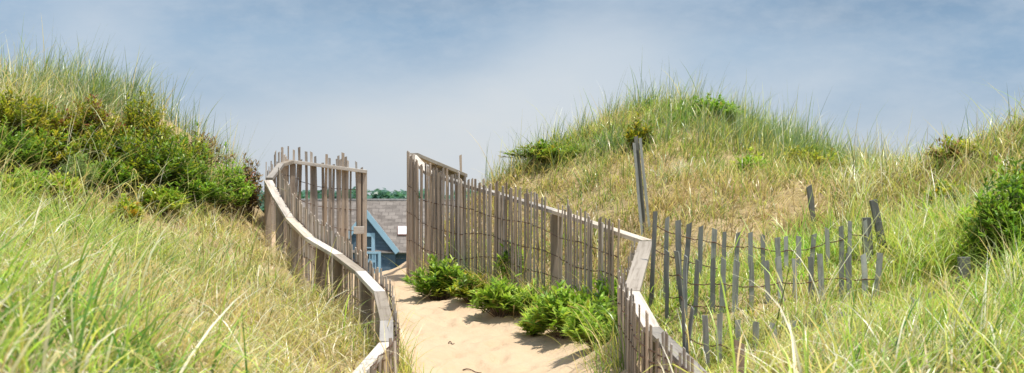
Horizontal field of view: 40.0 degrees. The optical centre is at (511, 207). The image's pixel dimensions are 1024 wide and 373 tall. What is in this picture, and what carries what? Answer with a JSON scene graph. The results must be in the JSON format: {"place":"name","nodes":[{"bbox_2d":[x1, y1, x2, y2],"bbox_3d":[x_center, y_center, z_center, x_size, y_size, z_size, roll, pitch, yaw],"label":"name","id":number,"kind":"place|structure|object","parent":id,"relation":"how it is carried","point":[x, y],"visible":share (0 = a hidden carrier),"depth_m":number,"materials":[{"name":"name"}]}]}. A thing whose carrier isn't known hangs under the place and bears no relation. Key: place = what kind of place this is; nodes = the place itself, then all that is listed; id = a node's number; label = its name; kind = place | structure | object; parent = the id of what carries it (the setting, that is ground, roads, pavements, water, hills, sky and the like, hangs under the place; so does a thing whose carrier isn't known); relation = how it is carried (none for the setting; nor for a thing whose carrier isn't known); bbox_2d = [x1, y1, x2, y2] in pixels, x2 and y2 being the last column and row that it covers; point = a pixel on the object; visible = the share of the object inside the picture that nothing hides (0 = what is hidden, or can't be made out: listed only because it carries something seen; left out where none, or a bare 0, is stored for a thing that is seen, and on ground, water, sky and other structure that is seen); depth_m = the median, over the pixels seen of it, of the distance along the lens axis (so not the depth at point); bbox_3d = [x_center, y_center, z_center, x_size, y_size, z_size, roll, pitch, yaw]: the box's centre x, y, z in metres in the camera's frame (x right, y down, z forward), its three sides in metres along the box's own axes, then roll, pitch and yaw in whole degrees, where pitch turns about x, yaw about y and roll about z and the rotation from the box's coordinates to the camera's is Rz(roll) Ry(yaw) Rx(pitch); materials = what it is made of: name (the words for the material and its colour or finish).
{"place":"outdoors","nodes":[
{"label":"outdoors","id":0,"kind":"place"},
{"bbox_2d":[272,232,640,372],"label":"sand path","id":1,"kind":"structure","parent":0,"point":[485,342],"depth_m":14.25,"materials":[{"name":"beige sand"}]},
{"bbox_2d":[400,253,475,300],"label":"path shrub","id":2,"kind":"object","parent":1,"relation":"on","point":[426,283],"visible":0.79,"depth_m":16.78,"materials":[{"name":"green plant"}]},
{"bbox_2d":[444,270,486,302],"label":"path shrub","id":3,"kind":"object","parent":1,"relation":"on","point":[461,290],"visible":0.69,"depth_m":16.24,"materials":[{"name":"green plant"}]},
{"bbox_2d":[466,273,527,316],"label":"path shrub","id":4,"kind":"object","parent":1,"relation":"on","point":[501,292],"visible":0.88,"depth_m":15.45,"materials":[{"name":"green plant"}]},
{"bbox_2d":[491,239,526,283],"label":"path shrub","id":5,"kind":"object","parent":1,"relation":"on","point":[501,259],"visible":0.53,"depth_m":16.25,"materials":[{"name":"green plant"}]},
{"bbox_2d":[508,278,551,310],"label":"path shrub","id":6,"kind":"object","parent":1,"relation":"on","point":[522,300],"visible":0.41,"depth_m":15.24,"materials":[{"name":"green plant"}]},
{"bbox_2d":[513,308,549,336],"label":"path shrub","id":7,"kind":"object","parent":1,"relation":"on","point":[527,328],"visible":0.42,"depth_m":14.45,"materials":[{"name":"green plant"}]},
{"bbox_2d":[521,280,597,338],"bbox_3d":[0.551,1.017,14.069,0.955,0.606,0.947,0,0,0],"label":"path shrub","id":8,"kind":"object","parent":1,"relation":"on","point":[553,313],"visible":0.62,"depth_m":14.02,"materials":[{"name":"green plant"}]},
{"bbox_2d":[566,274,597,304],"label":"path shrub","id":9,"kind":"object","parent":1,"relation":"on","point":[593,281],"visible":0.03,"depth_m":14.71,"materials":[{"name":"green plant"}]},
{"bbox_2d":[561,283,624,349],"bbox_3d":[0.840,0.987,12.741,0.850,0.607,0.888,0,0,0],"label":"path shrub","id":10,"kind":"object","parent":1,"relation":"on","point":[575,321],"visible":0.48,"depth_m":12.65,"materials":[{"name":"green plant"}]},
{"bbox_2d":[578,271,642,312],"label":"path shrub","id":11,"kind":"object","parent":1,"relation":"on","point":[599,281],"visible":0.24,"depth_m":13.94,"materials":[{"name":"green plant"}]},
{"bbox_2d":[344,235,664,372],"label":"beach grass","id":12,"kind":"structure","parent":0,"point":[407,366],"depth_m":11.83,"materials":[{"name":"green plant"}]},
{"bbox_2d":[0,83,1023,372],"bbox_3d":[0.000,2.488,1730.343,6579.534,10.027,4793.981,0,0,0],"label":"dune ground","id":13,"kind":"structure","parent":0,"point":[624,204],"depth_m":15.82,"materials":[{"name":"green plant"}]},
{"bbox_2d":[0,165,48,199],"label":"shrub","id":14,"kind":"object","parent":13,"relation":"on","point":[22,183],"visible":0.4,"depth_m":14.96,"materials":[{"name":"green plant"}]},
{"bbox_2d":[0,114,50,173],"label":"shrub","id":15,"kind":"object","parent":13,"relation":"on","point":[21,151],"visible":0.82,"depth_m":15.90,"materials":[{"name":"green plant"}]},
{"bbox_2d":[0,81,64,140],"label":"shrub","id":16,"kind":"object","parent":13,"relation":"on","point":[6,107],"visible":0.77,"depth_m":16.83,"materials":[{"name":"green plant"}]},
{"bbox_2d":[9,164,62,191],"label":"shrub","id":17,"kind":"object","parent":13,"relation":"on","point":[32,174],"visible":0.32,"depth_m":15.51,"materials":[{"name":"green plant"}]},
{"bbox_2d":[9,112,85,170],"bbox_3d":[-5.415,-0.771,16.463,0.937,0.688,0.957,0,0,0],"label":"shrub","id":18,"kind":"object","parent":13,"relation":"on","point":[51,149],"visible":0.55,"depth_m":16.29,"materials":[{"name":"green plant"}]},
{"bbox_2d":[40,165,86,202],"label":"shrub","id":19,"kind":"object","parent":13,"relation":"on","point":[58,176],"visible":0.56,"depth_m":15.52,"materials":[{"name":"green plant"}]},
{"bbox_2d":[57,150,99,198],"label":"feathery plant","id":20,"kind":"object","parent":13,"relation":"on","point":[82,171],"visible":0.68,"depth_m":15.85,"materials":[{"name":"green plant"}]},
{"bbox_2d":[42,87,128,146],"bbox_3d":[-5.274,-1.109,17.478,1.234,0.774,1.239,0,0,0],"label":"shrub","id":21,"kind":"object","parent":13,"relation":"on","point":[90,115],"visible":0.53,"depth_m":17.25,"materials":[{"name":"green plant"}]},
{"bbox_2d":[71,119,140,170],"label":"shrub","id":22,"kind":"object","parent":13,"relation":"on","point":[99,140],"visible":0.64,"depth_m":16.88,"materials":[{"name":"green plant"}]},
{"bbox_2d":[77,156,138,193],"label":"shrub","id":23,"kind":"object","parent":13,"relation":"on","point":[123,177],"visible":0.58,"depth_m":16.29,"materials":[{"name":"green plant"}]},
{"bbox_2d":[107,193,145,227],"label":"shrub","id":24,"kind":"object","parent":13,"relation":"on","point":[132,207],"visible":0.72,"depth_m":15.24,"materials":[{"name":"green plant"}]},
{"bbox_2d":[0,18,265,179],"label":"beach grass","id":25,"kind":"structure","parent":13,"relation":"on","point":[104,80],"depth_m":19.01,"materials":[{"name":"green plant"}]},
{"bbox_2d":[102,85,178,154],"bbox_3d":[-4.772,-1.098,17.802,1.136,1.009,0.934,0,0,0],"label":"shrub","id":26,"kind":"object","parent":13,"relation":"on","point":[139,118],"visible":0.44,"depth_m":17.66,"materials":[{"name":"green plant"}]},
{"bbox_2d":[0,33,287,219],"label":"beach grass","id":27,"kind":"structure","parent":13,"relation":"on","point":[56,111],"depth_m":16.97,"materials":[{"name":"green plant"}]},
{"bbox_2d":[132,181,190,213],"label":"shrub","id":28,"kind":"object","parent":13,"relation":"on","point":[166,200],"visible":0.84,"depth_m":16.29,"materials":[{"name":"green plant"}]},
{"bbox_2d":[114,117,216,194],"bbox_3d":[-4.377,-0.613,17.079,1.151,0.966,1.461,0,0,44],"label":"shrub","id":29,"kind":"object","parent":13,"relation":"on","point":[147,165],"visible":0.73,"depth_m":16.87,"materials":[{"name":"green plant"}]},
{"bbox_2d":[164,120,215,178],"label":"shrub","id":30,"kind":"object","parent":13,"relation":"on","point":[198,146],"visible":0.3,"depth_m":17.86,"materials":[{"name":"green plant"}]},
{"bbox_2d":[148,147,239,209],"bbox_3d":[-4.018,-0.357,17.143,1.350,0.774,1.071,0,0,0],"label":"shrub","id":31,"kind":"object","parent":13,"relation":"on","point":[206,186],"visible":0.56,"depth_m":17.09,"materials":[{"name":"green plant"}]},
{"bbox_2d":[174,132,236,170],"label":"dry shrub","id":32,"kind":"object","parent":13,"relation":"on","point":[205,140],"visible":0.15,"depth_m":18.51,"materials":[{"name":"green plant"}]},
{"bbox_2d":[0,125,441,372],"bbox_3d":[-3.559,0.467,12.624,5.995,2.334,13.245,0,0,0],"label":"beach grass","id":33,"kind":"structure","parent":13,"relation":"on","point":[284,322],"depth_m":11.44,"materials":[{"name":"green plant"}]},
{"bbox_2d":[205,141,255,218],"bbox_3d":[-3.663,-0.356,18.162,0.747,0.995,0.856,0,0,41],"label":"shrub","id":34,"kind":"object","parent":13,"relation":"on","point":[243,194],"visible":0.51,"depth_m":18.12,"materials":[{"name":"green plant"}]},
{"bbox_2d":[237,153,263,222],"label":"dry shrub","id":35,"kind":"object","parent":13,"relation":"on","point":[253,198],"visible":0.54,"depth_m":18.68,"materials":[{"name":"brown plant"}]},
{"bbox_2d":[265,146,366,272],"bbox_3d":[-2.680,0.237,19.410,1.235,2.232,1.334,0,0,0],"label":"lath fence","id":36,"kind":"object","parent":13,"relation":"on","point":[344,209],"visible":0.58,"depth_m":20.04,"materials":[{"name":"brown wood"}]},
{"bbox_2d":[264,167,399,372],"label":"lath fence","id":37,"kind":"object","parent":13,"relation":"on","point":[341,263],"visible":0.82,"depth_m":14.03,"materials":[{"name":"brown wood"}]},
{"bbox_2d":[257,186,477,212],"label":"wood","id":38,"kind":"object","parent":13,"relation":"on","point":[383,194],"visible":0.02,"depth_m":302.32,"materials":[{"name":"green plant"}]},
{"bbox_2d":[301,199,470,272],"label":"house","id":39,"kind":"structure","parent":13,"relation":"on","point":[386,228],"depth_m":80.68,"materials":[{"name":"blue"}]},
{"bbox_2d":[367,233,374,261],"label":"window","id":40,"kind":"structure","parent":39,"relation":"in","point":[370,236],"depth_m":79.67,"materials":[{"name":"blue glass"}]},
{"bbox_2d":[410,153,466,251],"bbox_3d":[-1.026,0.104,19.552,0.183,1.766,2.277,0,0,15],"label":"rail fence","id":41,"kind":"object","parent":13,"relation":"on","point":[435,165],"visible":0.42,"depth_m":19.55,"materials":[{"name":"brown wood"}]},
{"bbox_2d":[445,229,454,264],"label":"weedy plant","id":42,"kind":"object","parent":13,"relation":"on","point":[449,247],"visible":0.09,"depth_m":17.66,"materials":[{"name":"green plant"}]},
{"bbox_2d":[406,151,651,314],"bbox_3d":[0.123,0.333,15.838,0.495,2.147,5.752,0,0,-27],"label":"lath fence","id":43,"kind":"object","parent":13,"relation":"on","point":[434,224],"visible":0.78,"depth_m":16.45,"materials":[{"name":"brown wood"}]},
{"bbox_2d":[498,136,579,161],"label":"shrub","id":44,"kind":"object","parent":13,"relation":"on","point":[542,152],"visible":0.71,"depth_m":20.04,"materials":[{"name":"green plant"}]},
{"bbox_2d":[624,112,655,148],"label":"shrub","id":45,"kind":"object","parent":13,"relation":"on","point":[633,133],"visible":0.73,"depth_m":19.55,"materials":[{"name":"green plant"}]},
{"bbox_2d":[633,136,650,234],"bbox_3d":[1.478,-0.184,15.972,0.226,1.276,0.099,0,0,0],"label":"leaning post","id":46,"kind":"object","parent":13,"relation":"on","point":[639,175],"visible":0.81,"depth_m":15.94,"materials":[{"name":"grey wood"}]},
{"bbox_2d":[617,238,709,372],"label":"lath fence","id":47,"kind":"object","parent":13,"relation":"on","point":[633,308],"visible":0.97,"depth_m":10.91,"materials":[{"name":"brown wood"}]},
{"bbox_2d":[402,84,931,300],"bbox_3d":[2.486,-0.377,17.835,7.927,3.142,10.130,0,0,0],"label":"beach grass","id":48,"kind":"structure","parent":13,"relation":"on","point":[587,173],"depth_m":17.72,"materials":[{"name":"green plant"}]},
{"bbox_2d":[467,46,924,192],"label":"beach grass","id":49,"kind":"structure","parent":13,"relation":"on","point":[797,135],"depth_m":20.64,"materials":[{"name":"green plant"}]},
{"bbox_2d":[673,91,742,118],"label":"shrub","id":50,"kind":"object","parent":13,"relation":"on","point":[716,108],"visible":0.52,"depth_m":21.21,"materials":[{"name":"green plant"}]},
{"bbox_2d":[733,339,744,372],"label":"stub post","id":51,"kind":"object","parent":13,"relation":"in","point":[742,350],"visible":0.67,"depth_m":8.58,"materials":[{"name":"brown wood"}]},
{"bbox_2d":[727,147,774,175],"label":"shrub","id":52,"kind":"object","parent":13,"relation":"on","point":[747,157],"visible":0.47,"depth_m":18.02,"materials":[{"name":"green plant"}]},
{"bbox_2d":[649,199,886,307],"bbox_3d":[2.273,0.469,12.220,2.155,1.089,0.306,0,0,3],"label":"snow fence","id":53,"kind":"object","parent":13,"relation":"on","point":[866,222],"visible":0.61,"depth_m":12.17,"materials":[{"name":"grey wood"}]},
{"bbox_2d":[665,250,882,322],"bbox_3d":[2.074,0.706,11.273,1.748,0.728,0.280,0,0,14],"label":"snow fence","id":54,"kind":"object","parent":13,"relation":"on","point":[682,292],"visible":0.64,"depth_m":11.21,"materials":[{"name":"grey wood"}]},
{"bbox_2d":[767,145,854,169],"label":"shrub","id":55,"kind":"object","parent":13,"relation":"on","point":[817,157],"visible":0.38,"depth_m":19.66,"materials":[{"name":"green plant"}]},
{"bbox_2d":[806,184,816,230],"bbox_3d":[3.122,0.072,14.600,0.127,0.632,0.045,0,0,0],"label":"thin post","id":56,"kind":"object","parent":13,"relation":"on","point":[809,189],"visible":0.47,"depth_m":14.58,"materials":[{"name":"grey wood"}]},
{"bbox_2d":[681,257,970,368],"bbox_3d":[2.503,0.886,10.453,2.533,0.999,0.682,0,0,-17],"label":"snow fence","id":57,"kind":"object","parent":13,"relation":"on","point":[963,266],"visible":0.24,"depth_m":10.17,"materials":[{"name":"grey wood"}]},
{"bbox_2d":[635,134,1023,372],"bbox_3d":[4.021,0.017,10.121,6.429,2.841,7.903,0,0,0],"label":"beach grass","id":58,"kind":"structure","parent":13,"relation":"on","point":[904,331],"depth_m":9.48,"materials":[{"name":"green plant"}]},
{"bbox_2d":[803,83,1023,305],"bbox_3d":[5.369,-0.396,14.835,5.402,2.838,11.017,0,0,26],"label":"beach grass","id":59,"kind":"structure","parent":13,"relation":"on","point":[895,177],"depth_m":14.60,"materials":[{"name":"green plant"}]},
{"bbox_2d":[918,178,970,205],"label":"shrub","id":60,"kind":"object","parent":13,"relation":"on","point":[938,189],"visible":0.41,"depth_m":14.15,"materials":[{"name":"green plant"}]},
{"bbox_2d":[924,134,994,161],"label":"shrub","id":61,"kind":"object","parent":13,"relation":"on","point":[952,145],"visible":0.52,"depth_m":15.29,"materials":[{"name":"green plant"}]},
{"bbox_2d":[939,201,984,234],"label":"shrub","id":62,"kind":"object","parent":13,"relation":"on","point":[967,213],"visible":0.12,"depth_m":11.96,"materials":[{"name":"green plant"}]},
{"bbox_2d":[961,222,1003,251],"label":"shrub","id":63,"kind":"object","parent":13,"relation":"on","point":[974,236],"visible":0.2,"depth_m":11.42,"materials":[{"name":"green plant"}]},
{"bbox_2d":[962,153,1023,258],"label":"shrub","id":64,"kind":"object","parent":13,"relation":"on","point":[1004,205],"visible":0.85,"depth_m":11.22,"materials":[{"name":"green plant"}]},
{"bbox_2d":[992,155,1023,202],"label":"shrub","id":65,"kind":"object","parent":13,"relation":"on","point":[1014,167],"visible":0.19,"depth_m":12.04,"materials":[{"name":"green plant"}]},
{"bbox_2d":[0,0,1023,194],"label":"sky","id":66,"kind":"structure","parent":0,"point":[371,82],"materials":[{"name":"blue"}]}
]}

